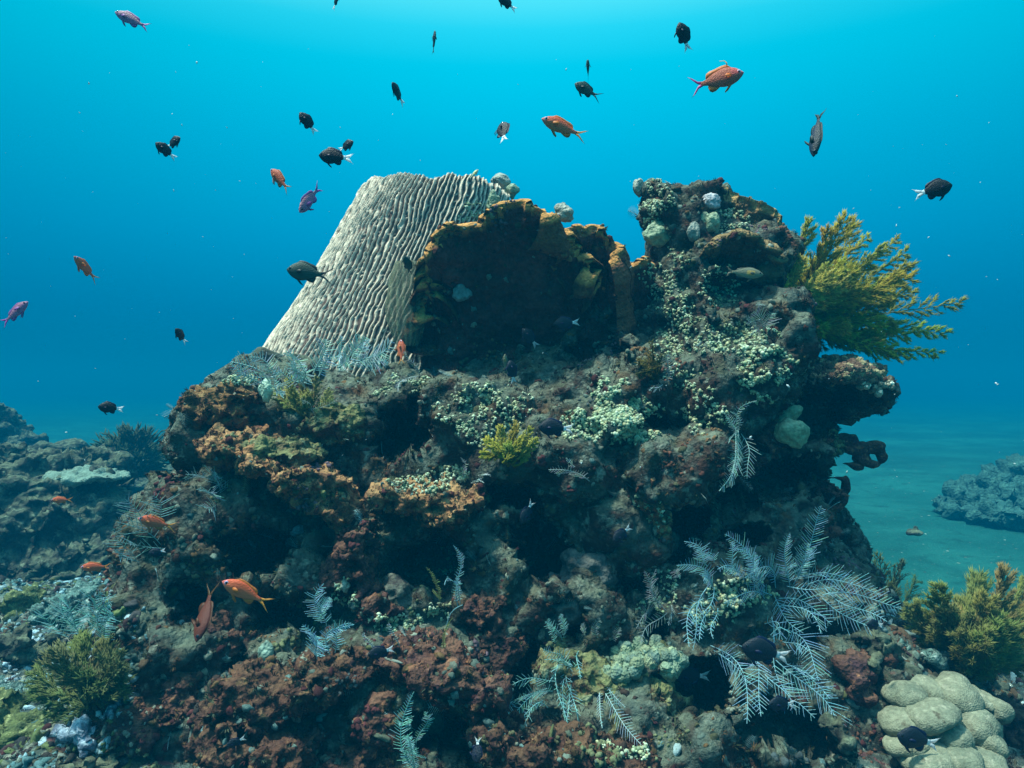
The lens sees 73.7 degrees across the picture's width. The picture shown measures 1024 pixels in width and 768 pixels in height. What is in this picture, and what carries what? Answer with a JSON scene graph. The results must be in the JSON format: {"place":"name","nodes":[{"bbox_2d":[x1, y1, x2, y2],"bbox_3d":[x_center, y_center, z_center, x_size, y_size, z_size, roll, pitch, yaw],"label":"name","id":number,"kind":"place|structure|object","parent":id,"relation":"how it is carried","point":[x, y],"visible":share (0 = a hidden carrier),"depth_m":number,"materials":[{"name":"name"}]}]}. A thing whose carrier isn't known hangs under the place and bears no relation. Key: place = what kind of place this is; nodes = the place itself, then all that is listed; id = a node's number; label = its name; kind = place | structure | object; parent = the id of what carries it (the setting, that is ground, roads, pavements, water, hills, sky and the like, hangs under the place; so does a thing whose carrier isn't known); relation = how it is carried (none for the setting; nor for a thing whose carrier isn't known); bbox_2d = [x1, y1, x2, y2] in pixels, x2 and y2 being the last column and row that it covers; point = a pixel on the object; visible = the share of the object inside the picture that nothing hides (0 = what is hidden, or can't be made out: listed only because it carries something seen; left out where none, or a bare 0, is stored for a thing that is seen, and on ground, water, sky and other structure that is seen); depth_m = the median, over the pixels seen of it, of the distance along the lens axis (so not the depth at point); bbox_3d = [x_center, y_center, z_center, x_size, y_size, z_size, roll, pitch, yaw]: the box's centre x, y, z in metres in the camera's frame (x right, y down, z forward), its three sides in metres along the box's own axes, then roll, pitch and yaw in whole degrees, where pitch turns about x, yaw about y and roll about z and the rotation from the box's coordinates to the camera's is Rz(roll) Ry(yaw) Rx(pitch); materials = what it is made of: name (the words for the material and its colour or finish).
{"place":"outdoors","nodes":[
{"label":"outdoors","id":0,"kind":"place"},
{"bbox_2d":[138,514,177,532],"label":"anthias","id":1,"kind":"object","parent":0,"point":[155,521],"visible":1,"depth_m":1.75,"materials":[{"name":"orange"}]},
{"bbox_2d":[191,582,219,641],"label":"anthias","id":2,"kind":"object","parent":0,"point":[201,623],"visible":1,"depth_m":1.60,"materials":[{"name":"orange"}]},
{"bbox_2d":[222,579,271,612],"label":"anthias","id":3,"kind":"object","parent":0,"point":[246,591],"visible":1,"depth_m":1.40,"materials":[{"name":"orange"}]},
{"bbox_2d":[287,261,333,284],"bbox_3d":[-0.500,-0.276,1.698,0.119,0.062,0.031,0,0,0],"label":"chromis","id":4,"kind":"object","parent":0,"point":[302,271],"visible":1,"depth_m":1.70,"materials":[{"name":"black"}]},
{"bbox_2d":[319,147,353,167],"bbox_3d":[-0.385,-0.498,1.499,0.077,0.045,0.022,0,0,0],"label":"damselfish","id":5,"kind":"object","parent":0,"point":[330,155],"visible":1,"depth_m":1.50,"materials":[{"name":"black"}]},
{"bbox_2d":[0,392,1023,767],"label":"seabed","id":6,"kind":"structure","parent":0,"point":[934,440],"depth_m":12.41,"materials":[{"name":"sand"}]},
{"bbox_2d":[0,583,46,621],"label":"reef clump","id":7,"kind":"object","parent":6,"relation":"on","point":[21,602],"visible":0.65,"depth_m":2.62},
{"bbox_2d":[0,403,48,445],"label":"reef","id":8,"kind":"object","parent":6,"relation":"on","point":[15,428],"visible":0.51,"depth_m":6.99},
{"bbox_2d":[0,623,65,665],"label":"reef clump","id":9,"kind":"object","parent":6,"relation":"on","point":[20,645],"visible":0.81,"depth_m":2.26,"materials":[{"name":"stone"}]},
{"bbox_2d":[27,438,89,451],"bbox_3d":[-3.675,0.575,5.356,0.528,0.275,0.755,0,0,0],"label":"reef","id":10,"kind":"object","parent":6,"relation":"on","point":[72,443],"visible":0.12,"depth_m":5.40},
{"bbox_2d":[26,577,103,632],"bbox_3d":[-1.552,0.837,2.540,0.430,0.171,0.302,0,0,22],"label":"reef clump","id":11,"kind":"object","parent":6,"relation":"on","point":[73,594],"visible":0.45,"depth_m":2.50,"materials":[{"name":"stone"}]},
{"bbox_2d":[0,441,137,582],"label":"reef","id":12,"kind":"object","parent":6,"relation":"on","point":[43,537],"visible":0.57,"depth_m":3.68},
{"bbox_2d":[42,464,130,488],"bbox_3d":[-2.447,0.549,3.947,0.441,0.152,0.411,0,0,-44],"label":"table coral","id":13,"kind":"object","parent":12,"relation":"on","point":[74,477],"visible":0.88,"depth_m":3.86},
{"bbox_2d":[0,573,156,767],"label":"pale rubble","id":14,"kind":"object","parent":6,"relation":"on","point":[37,735],"visible":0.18,"depth_m":1.68,"materials":[{"name":"stone"}]},
{"bbox_2d":[32,589,120,637],"bbox_3d":[-1.079,0.600,1.728,0.402,0.199,0.114,0,0,30],"label":"feather hydroid","id":15,"kind":"object","parent":14,"relation":"on","point":[90,615],"visible":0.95,"depth_m":1.72},
{"bbox_2d":[47,753,119,767],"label":"reef clump","id":16,"kind":"object","parent":6,"relation":"on","point":[109,761],"visible":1,"depth_m":1.51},
{"bbox_2d":[75,422,171,479],"bbox_3d":[-2.934,0.553,5.172,0.783,0.558,0.606,0,0,0],"label":"sea bush","id":17,"kind":"object","parent":6,"relation":"on","point":[148,456],"visible":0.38,"depth_m":5.12,"materials":[{"name":"plant"}]},
{"bbox_2d":[0,553,1023,767],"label":"coral rubble","id":18,"kind":"object","parent":6,"relation":"on","point":[179,595],"visible":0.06,"depth_m":1.78,"materials":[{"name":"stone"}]},
{"bbox_2d":[898,561,1023,683],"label":"sea bush","id":19,"kind":"object","parent":18,"relation":"on","point":[976,631],"visible":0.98,"depth_m":1.83,"materials":[{"name":"plant"}]},
{"bbox_2d":[69,178,1023,767],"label":"coral bommie","id":20,"kind":"object","parent":6,"relation":"on","point":[185,648],"visible":0.42,"depth_m":1.85,"materials":[{"name":"stone"}]},
{"bbox_2d":[0,687,60,749],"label":"reef clump","id":21,"kind":"object","parent":20,"relation":"on","point":[15,723],"visible":0.57,"depth_m":1.77,"materials":[{"name":"stone"}]},
{"bbox_2d":[20,627,137,724],"bbox_3d":[-1.006,0.703,1.609,0.372,0.249,0.210,0,0,45],"label":"sea bush","id":22,"kind":"object","parent":20,"relation":"on","point":[101,678],"visible":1,"depth_m":1.57,"materials":[{"name":"plant"}]},
{"bbox_2d":[49,692,136,759],"bbox_3d":[-0.976,0.780,1.584,0.200,0.154,0.099,0,0,18],"label":"knob coral","id":23,"kind":"object","parent":20,"relation":"on","point":[79,732],"visible":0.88,"depth_m":1.56},
{"bbox_2d":[102,491,178,561],"bbox_3d":[-0.931,0.365,1.742,0.168,0.197,0.113,0,0,0],"label":"feather hydroid","id":24,"kind":"object","parent":20,"relation":"on","point":[130,542],"visible":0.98,"depth_m":1.73},
{"bbox_2d":[67,667,226,759],"bbox_3d":[-0.896,0.826,1.679,0.375,0.268,0.286,0,0,0],"label":"crust sponge","id":25,"kind":"object","parent":20,"relation":"on","point":[178,693],"visible":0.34,"depth_m":1.59},
{"bbox_2d":[101,534,258,598],"bbox_3d":[-0.944,0.556,1.959,0.431,0.358,0.262,0,0,0],"label":"crust sponge","id":26,"kind":"object","parent":20,"relation":"on","point":[234,557],"visible":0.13,"depth_m":1.91},
{"bbox_2d":[184,465,228,520],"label":"feather hydroid","id":27,"kind":"object","parent":20,"relation":"on","point":[215,479],"visible":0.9,"depth_m":1.82},
{"bbox_2d":[174,608,257,665],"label":"crust sponge","id":28,"kind":"object","parent":20,"relation":"on","point":[235,645],"visible":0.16,"depth_m":1.75},
{"bbox_2d":[175,375,275,431],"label":"crust sponge","id":29,"kind":"object","parent":20,"relation":"on","point":[234,413],"visible":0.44,"depth_m":1.97},
{"bbox_2d":[228,350,285,396],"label":"feather hydroid","id":30,"kind":"object","parent":20,"relation":"on","point":[264,375],"visible":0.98,"depth_m":1.88},
{"bbox_2d":[182,645,375,767],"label":"crust sponge","id":31,"kind":"object","parent":20,"relation":"on","point":[258,725],"visible":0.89,"depth_m":1.48},
{"bbox_2d":[192,422,366,535],"bbox_3d":[-0.650,0.256,1.866,0.522,0.298,0.270,0,0,20],"label":"crust sponge","id":32,"kind":"object","parent":20,"relation":"on","point":[342,484],"visible":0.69,"depth_m":1.78},
{"bbox_2d":[240,401,366,501],"bbox_3d":[-0.568,0.183,1.920,0.320,0.268,0.333,0,0,0],"label":"crusted rock","id":33,"kind":"object","parent":20,"relation":"on","point":[324,426],"visible":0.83,"depth_m":1.89,"materials":[{"name":"stone"}]},
{"bbox_2d":[270,370,335,419],"bbox_3d":[-0.599,0.032,1.977,0.214,0.152,0.073,0,0,12],"label":"sea bush","id":34,"kind":"object","parent":33,"relation":"on","point":[289,401],"visible":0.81,"depth_m":1.97,"materials":[{"name":"plant"}]},
{"bbox_2d":[274,337,339,387],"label":"feather hydroid","id":35,"kind":"object","parent":20,"relation":"on","point":[297,374],"visible":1,"depth_m":1.89},
{"bbox_2d":[301,583,353,659],"bbox_3d":[-0.428,0.558,1.572,0.112,0.183,0.304,0,0,-16],"label":"feather hydroid","id":36,"kind":"object","parent":20,"relation":"on","point":[319,644],"visible":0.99,"depth_m":1.58},
{"bbox_2d":[316,514,404,626],"bbox_3d":[-0.390,0.483,1.788,0.275,0.278,0.192,0,0,21],"label":"crust sponge","id":37,"kind":"object","parent":20,"relation":"on","point":[360,558],"visible":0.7,"depth_m":1.73},
{"bbox_2d":[335,331,393,375],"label":"feather hydroid","id":38,"kind":"object","parent":20,"relation":"on","point":[358,346],"visible":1,"depth_m":1.92},
{"bbox_2d":[319,688,421,767],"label":"crust sponge","id":39,"kind":"object","parent":20,"relation":"on","point":[370,752],"visible":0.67,"depth_m":1.51},
{"bbox_2d":[262,172,509,377],"bbox_3d":[-0.532,-0.370,2.712,1.062,0.836,0.986,0,0,0],"label":"barrel sponge","id":40,"kind":"object","parent":20,"relation":"on","point":[386,223],"visible":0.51,"depth_m":2.40},
{"bbox_2d":[385,259,426,345],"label":"vase sponge","id":41,"kind":"object","parent":40,"relation":"attached to","point":[402,308],"visible":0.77,"depth_m":2.13},
{"bbox_2d":[383,573,414,607],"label":"lump sponge","id":42,"kind":"object","parent":20,"relation":"on","point":[399,587],"visible":0.51,"depth_m":1.75},
{"bbox_2d":[368,601,451,631],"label":"polyp colony","id":43,"kind":"object","parent":20,"relation":"on","point":[432,612],"visible":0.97,"depth_m":1.73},
{"bbox_2d":[388,692,434,767],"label":"feather hydroid","id":44,"kind":"object","parent":20,"relation":"on","point":[407,742],"visible":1,"depth_m":1.43},
{"bbox_2d":[363,472,491,531],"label":"crust sponge","id":45,"kind":"object","parent":20,"relation":"on","point":[400,503],"visible":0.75,"depth_m":1.76},
{"bbox_2d":[385,464,469,493],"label":"polyp colony","id":46,"kind":"object","parent":45,"relation":"on","point":[460,479],"visible":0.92,"depth_m":1.84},
{"bbox_2d":[421,711,443,734],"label":"tube sponge","id":47,"kind":"object","parent":20,"relation":"on","point":[436,726],"visible":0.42,"depth_m":1.62},
{"bbox_2d":[355,625,514,726],"bbox_3d":[-0.183,0.682,1.558,0.428,0.229,0.225,0,0,26],"label":"crust sponge","id":48,"kind":"object","parent":20,"relation":"on","point":[463,661],"visible":0.8,"depth_m":1.47},
{"bbox_2d":[431,380,533,426],"bbox_3d":[-0.082,0.055,1.927,0.291,0.133,0.119,0,0,-6],"label":"polyp colony","id":49,"kind":"object","parent":20,"relation":"on","point":[488,395],"visible":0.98,"depth_m":1.92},
{"bbox_2d":[118,181,850,765],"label":"hydroid sprigs","id":50,"kind":"object","parent":20,"relation":"on","point":[290,541],"visible":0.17,"depth_m":1.86,"materials":[{"name":"plant"}]},
{"bbox_2d":[454,421,523,447],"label":"polyp colony","id":51,"kind":"object","parent":20,"relation":"on","point":[457,427],"visible":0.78,"depth_m":1.88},
{"bbox_2d":[459,588,528,672],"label":"crust sponge","id":52,"kind":"object","parent":20,"relation":"on","point":[513,651],"visible":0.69,"depth_m":1.68},
{"bbox_2d":[0,184,1009,767],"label":"encrusting patches","id":53,"kind":"object","parent":20,"relation":"on","point":[372,712],"visible":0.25,"depth_m":1.78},
{"bbox_2d":[402,198,610,371],"bbox_3d":[-0.005,-0.273,2.117,0.705,0.525,0.360,0,0,0],"label":"plate sponge","id":54,"kind":"object","parent":20,"relation":"on","point":[552,235],"visible":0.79,"depth_m":2.09},
{"bbox_2d":[478,419,538,466],"bbox_3d":[-0.007,0.153,1.771,0.163,0.125,0.080,0,0,0],"label":"sea bush","id":55,"kind":"object","parent":20,"relation":"on","point":[508,452],"visible":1,"depth_m":1.75,"materials":[{"name":"plant"}]},
{"bbox_2d":[0,177,1023,767],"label":"crust growth","id":56,"kind":"object","parent":20,"relation":"on","point":[320,693],"visible":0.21,"depth_m":1.81,"materials":[{"name":"brown"}]},
{"bbox_2d":[0,178,1023,767],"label":"turf algae","id":57,"kind":"object","parent":20,"relation":"on","point":[566,582],"visible":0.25,"depth_m":1.83,"materials":[{"name":"plant"}]},
{"bbox_2d":[508,614,582,741],"bbox_3d":[0.079,0.667,1.582,0.172,0.228,0.333,0,0,9],"label":"feather hydroid","id":58,"kind":"object","parent":20,"relation":"on","point":[549,626],"visible":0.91,"depth_m":1.59},
{"bbox_2d":[466,705,661,767],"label":"crust sponge","id":59,"kind":"object","parent":20,"relation":"on","point":[541,756],"visible":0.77,"depth_m":1.41},
{"bbox_2d":[595,738,649,760],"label":"polyp colony","id":60,"kind":"object","parent":59,"relation":"on","point":[639,750],"visible":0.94,"depth_m":1.42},
{"bbox_2d":[527,547,618,639],"bbox_3d":[0.155,0.571,1.818,0.256,0.265,0.183,0,0,0],"label":"grey mound","id":61,"kind":"object","parent":20,"relation":"on","point":[571,613],"visible":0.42,"depth_m":1.77,"materials":[{"name":"stone"}]},
{"bbox_2d":[545,224,655,345],"bbox_3d":[0.273,-0.244,2.155,0.440,0.488,0.254,0,0,0],"label":"plate sponge","id":62,"kind":"object","parent":20,"relation":"on","point":[621,278],"visible":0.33,"depth_m":2.08},
{"bbox_2d":[560,375,664,444],"bbox_3d":[0.288,0.071,1.844,0.318,0.191,0.124,0,0,-18],"label":"polyp colony","id":63,"kind":"object","parent":20,"relation":"on","point":[619,416],"visible":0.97,"depth_m":1.83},
{"bbox_2d":[596,687,640,744],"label":"feather hydroid","id":64,"kind":"object","parent":20,"relation":"on","point":[599,696],"visible":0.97,"depth_m":1.53},
{"bbox_2d":[573,488,679,572],"bbox_3d":[0.315,0.384,1.891,0.301,0.267,0.279,0,0,0],"label":"rounded rock","id":65,"kind":"object","parent":20,"relation":"on","point":[601,522],"visible":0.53,"depth_m":1.79,"materials":[{"name":"stone"}]},
{"bbox_2d":[633,478,672,541],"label":"crust sponge","id":66,"kind":"object","parent":65,"relation":"on","point":[655,517],"visible":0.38,"depth_m":1.79},
{"bbox_2d":[634,339,665,380],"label":"sea bush","id":67,"kind":"object","parent":20,"relation":"on","point":[652,371],"visible":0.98,"depth_m":1.88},
{"bbox_2d":[642,220,668,247],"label":"lump sponge","id":68,"kind":"object","parent":20,"relation":"on","point":[654,233],"visible":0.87,"depth_m":2.16},
{"bbox_2d":[638,178,675,227],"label":"polyp colony","id":69,"kind":"object","parent":20,"relation":"on","point":[650,208],"visible":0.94,"depth_m":2.18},
{"bbox_2d":[636,568,679,641],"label":"feather hydroid","id":70,"kind":"object","parent":20,"relation":"on","point":[650,611],"visible":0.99,"depth_m":1.73},
{"bbox_2d":[635,569,680,614],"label":"polyp colony","id":71,"kind":"object","parent":20,"relation":"on","point":[675,585],"visible":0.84,"depth_m":1.80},
{"bbox_2d":[637,246,690,295],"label":"polyp colony","id":72,"kind":"object","parent":20,"relation":"on","point":[664,272],"visible":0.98,"depth_m":2.12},
{"bbox_2d":[649,326,701,389],"bbox_3d":[0.468,-0.080,2.015,0.150,0.197,0.230,0,0,0],"label":"polyp colony","id":73,"kind":"object","parent":20,"relation":"on","point":[672,347],"visible":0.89,"depth_m":1.98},
{"bbox_2d":[647,283,714,357],"bbox_3d":[0.489,-0.196,2.055,0.112,0.239,0.277,0,0,-36],"label":"polyp colony","id":74,"kind":"object","parent":20,"relation":"on","point":[687,328],"visible":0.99,"depth_m":2.04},
{"bbox_2d":[675,384,728,434],"bbox_3d":[0.515,0.071,1.888,0.088,0.143,0.147,0,0,-43],"label":"polyp colony","id":75,"kind":"object","parent":20,"relation":"on","point":[701,422],"visible":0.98,"depth_m":1.88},
{"bbox_2d":[697,264,740,306],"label":"polyp colony","id":76,"kind":"object","parent":20,"relation":"on","point":[715,288],"visible":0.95,"depth_m":2.06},
{"bbox_2d":[676,531,779,648],"bbox_3d":[0.568,0.510,1.722,0.358,0.272,0.130,0,0,-21],"label":"feather hydroid","id":77,"kind":"object","parent":20,"relation":"on","point":[731,567],"visible":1,"depth_m":1.72},
{"bbox_2d":[683,573,779,630],"bbox_3d":[0.586,0.562,1.782,0.289,0.150,0.070,0,0,-19],"label":"polyp colony","id":78,"kind":"object","parent":20,"relation":"on","point":[728,590],"visible":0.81,"depth_m":1.76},
{"bbox_2d":[719,401,760,491],"bbox_3d":[0.558,0.150,1.755,0.092,0.215,0.326,0,0,40],"label":"feather hydroid","id":79,"kind":"object","parent":20,"relation":"on","point":[738,445],"visible":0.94,"depth_m":1.81},
{"bbox_2d":[699,321,781,357],"bbox_3d":[0.656,-0.131,1.944,0.208,0.119,0.154,0,0,42],"label":"polyp colony","id":80,"kind":"object","parent":20,"relation":"on","point":[721,347],"visible":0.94,"depth_m":1.95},
{"bbox_2d":[699,228,788,291],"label":"plate sponge","id":81,"kind":"object","parent":20,"relation":"on","point":[753,241],"visible":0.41,"depth_m":2.03},
{"bbox_2d":[723,186,782,225],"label":"plate sponge","id":82,"kind":"object","parent":20,"relation":"on","point":[755,210],"visible":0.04,"depth_m":2.17},
{"bbox_2d":[736,344,799,404],"bbox_3d":[0.699,-0.026,1.860,0.173,0.168,0.071,0,0,11],"label":"polyp colony","id":83,"kind":"object","parent":20,"relation":"on","point":[751,382],"visible":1,"depth_m":1.86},
{"bbox_2d":[748,423,789,478],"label":"crust sponge","id":84,"kind":"object","parent":20,"relation":"on","point":[770,447],"visible":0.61,"depth_m":1.95},
{"bbox_2d":[710,608,851,726],"bbox_3d":[0.648,0.708,1.679,0.354,0.296,0.226,0,0,-20],"label":"feather hydroid","id":85,"kind":"object","parent":20,"relation":"on","point":[774,666],"visible":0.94,"depth_m":1.68},
{"bbox_2d":[774,418,809,448],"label":"lump sponge","id":86,"kind":"object","parent":20,"relation":"on","point":[792,433],"visible":1,"depth_m":1.89},
{"bbox_2d":[784,252,853,312],"bbox_3d":[0.920,-0.301,2.126,0.276,0.210,0.117,0,0,0],"label":"sea bush","id":87,"kind":"object","parent":20,"relation":"on","point":[814,285],"visible":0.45,"depth_m":2.10,"materials":[{"name":"plant"}]},
{"bbox_2d":[805,480,849,585],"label":"crust sponge","id":88,"kind":"object","parent":20,"relation":"on","point":[837,531],"visible":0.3,"depth_m":2.01},
{"bbox_2d":[773,506,900,638],"bbox_3d":[0.840,0.483,1.812,0.314,0.342,0.186,0,0,-14],"label":"feather hydroid","id":89,"kind":"object","parent":20,"relation":"on","point":[803,575],"visible":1,"depth_m":1.80},
{"bbox_2d":[818,711,858,767],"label":"reef clump","id":90,"kind":"object","parent":20,"relation":"on","point":[834,728],"visible":1,"depth_m":1.57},
{"bbox_2d":[807,353,887,386],"bbox_3d":[1.085,-0.045,2.155,0.292,0.112,0.249,0,0,0],"label":"knob coral","id":91,"kind":"object","parent":20,"relation":"on","point":[851,369],"visible":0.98,"depth_m":2.07},
{"bbox_2d":[838,433,887,470],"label":"hanging sponge","id":92,"kind":"object","parent":20,"relation":"hanging from","point":[860,452],"visible":0.89,"depth_m":2.13},
{"bbox_2d":[830,648,898,708],"bbox_3d":[0.887,0.732,1.720,0.145,0.140,0.110,0,0,-26],"label":"reef clump","id":93,"kind":"object","parent":20,"relation":"on","point":[851,667],"visible":0.92,"depth_m":1.70,"materials":[{"name":"stone"}]},
{"bbox_2d":[851,629,903,673],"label":"reef clump","id":94,"kind":"object","parent":93,"relation":"on","point":[882,642],"visible":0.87,"depth_m":1.72,"materials":[{"name":"stone"}]},
{"bbox_2d":[856,380,894,397],"bbox_3d":[1.102,0.014,2.077,0.118,0.054,0.049,0,0,-5],"label":"knob coral","id":95,"kind":"object","parent":20,"relation":"on","point":[877,390],"visible":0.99,"depth_m":2.06},
{"bbox_2d":[795,208,970,364],"bbox_3d":[1.219,-0.320,2.282,0.695,0.522,0.330,0,0,0],"label":"sea bush","id":96,"kind":"object","parent":20,"relation":"on","point":[839,323],"visible":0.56,"depth_m":2.23,"materials":[{"name":"plant"}]},
{"bbox_2d":[899,636,949,673],"bbox_3d":[1.091,0.728,1.813,0.219,0.126,0.079,0,0,-26],"label":"knob coral","id":97,"kind":"object","parent":20,"relation":"on","point":[937,660],"visible":0.55,"depth_m":1.80},
{"bbox_2d":[877,671,1014,767],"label":"lobed coral","id":98,"kind":"object","parent":20,"relation":"on","point":[962,718],"visible":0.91,"depth_m":1.58},
{"bbox_2d":[996,692,1023,748],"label":"reef clump","id":99,"kind":"object","parent":20,"relation":"on","point":[1013,733],"visible":0.41,"depth_m":1.96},
{"bbox_2d":[530,635,693,738],"bbox_3d":[0.254,0.788,1.675,0.423,0.286,0.328,0,0,0],"label":"crusted rock","id":100,"kind":"object","parent":6,"relation":"on","point":[594,680],"visible":0.28,"depth_m":1.64,"materials":[{"name":"stone"}]},
{"bbox_2d":[603,634,689,683],"bbox_3d":[0.387,0.729,1.741,0.396,0.186,0.174,0,0,-38],"label":"cobble coral","id":101,"kind":"object","parent":100,"relation":"on","point":[629,659],"visible":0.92,"depth_m":1.66},
{"bbox_2d":[872,552,923,601],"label":"sea bush","id":102,"kind":"object","parent":6,"relation":"on","point":[893,583],"visible":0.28,"depth_m":2.86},
{"bbox_2d":[932,453,1023,531],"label":"boulder","id":103,"kind":"object","parent":6,"relation":"on","point":[986,496],"visible":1,"depth_m":7.83,"materials":[{"name":"stone"}]},
{"bbox_2d":[0,0,1023,394],"label":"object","id":104,"kind":"structure","parent":0,"point":[93,184],"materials":[{"name":"liquid"}]},
{"bbox_2d":[538,418,574,438],"bbox_3d":[0.110,0.110,1.691,0.092,0.053,0.026,0,0,0],"label":"damselfish","id":105,"kind":"object","parent":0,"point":[548,427],"visible":1,"depth_m":1.69,"materials":[{"name":"black"}]},
{"bbox_2d":[541,115,586,142],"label":"anthias","id":106,"kind":"object","parent":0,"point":[561,125],"visible":1,"depth_m":1.45,"materials":[{"name":"orange"}]},
{"bbox_2d":[676,666,708,687],"bbox_3d":[0.458,0.743,1.733,0.099,0.057,0.028,0,0,0],"label":"damselfish","id":107,"kind":"object","parent":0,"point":[690,674],"visible":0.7,"depth_m":1.73,"materials":[{"name":"black"}]},
{"bbox_2d":[687,60,743,95],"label":"anthias","id":108,"kind":"object","parent":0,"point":[726,75],"visible":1,"depth_m":1.45,"materials":[{"name":"orange"}]},
{"bbox_2d":[742,636,790,666],"bbox_3d":[0.586,0.613,1.564,0.123,0.073,0.035,0,0,0],"label":"damselfish","id":109,"kind":"object","parent":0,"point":[762,649],"visible":1,"depth_m":1.56,"materials":[{"name":"black"}]},
{"bbox_2d":[804,108,826,156],"bbox_3d":[0.669,-0.552,1.504,0.051,0.117,0.044,0,0,-34],"label":"slender fish","id":110,"kind":"object","parent":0,"point":[815,140],"visible":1,"depth_m":1.49},
{"bbox_2d":[897,725,939,753],"bbox_3d":[0.904,0.789,1.515,0.105,0.063,0.030,0,0,0],"label":"damselfish","id":111,"kind":"object","parent":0,"point":[911,737],"visible":1,"depth_m":1.51,"materials":[{"name":"black"}]},
{"bbox_2d":[912,178,951,200],"bbox_3d":[0.922,-0.427,1.499,0.086,0.050,0.024,0,0,0],"label":"damselfish","id":112,"kind":"object","parent":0,"point":[937,187],"visible":1,"depth_m":1.50,"materials":[{"name":"black"}]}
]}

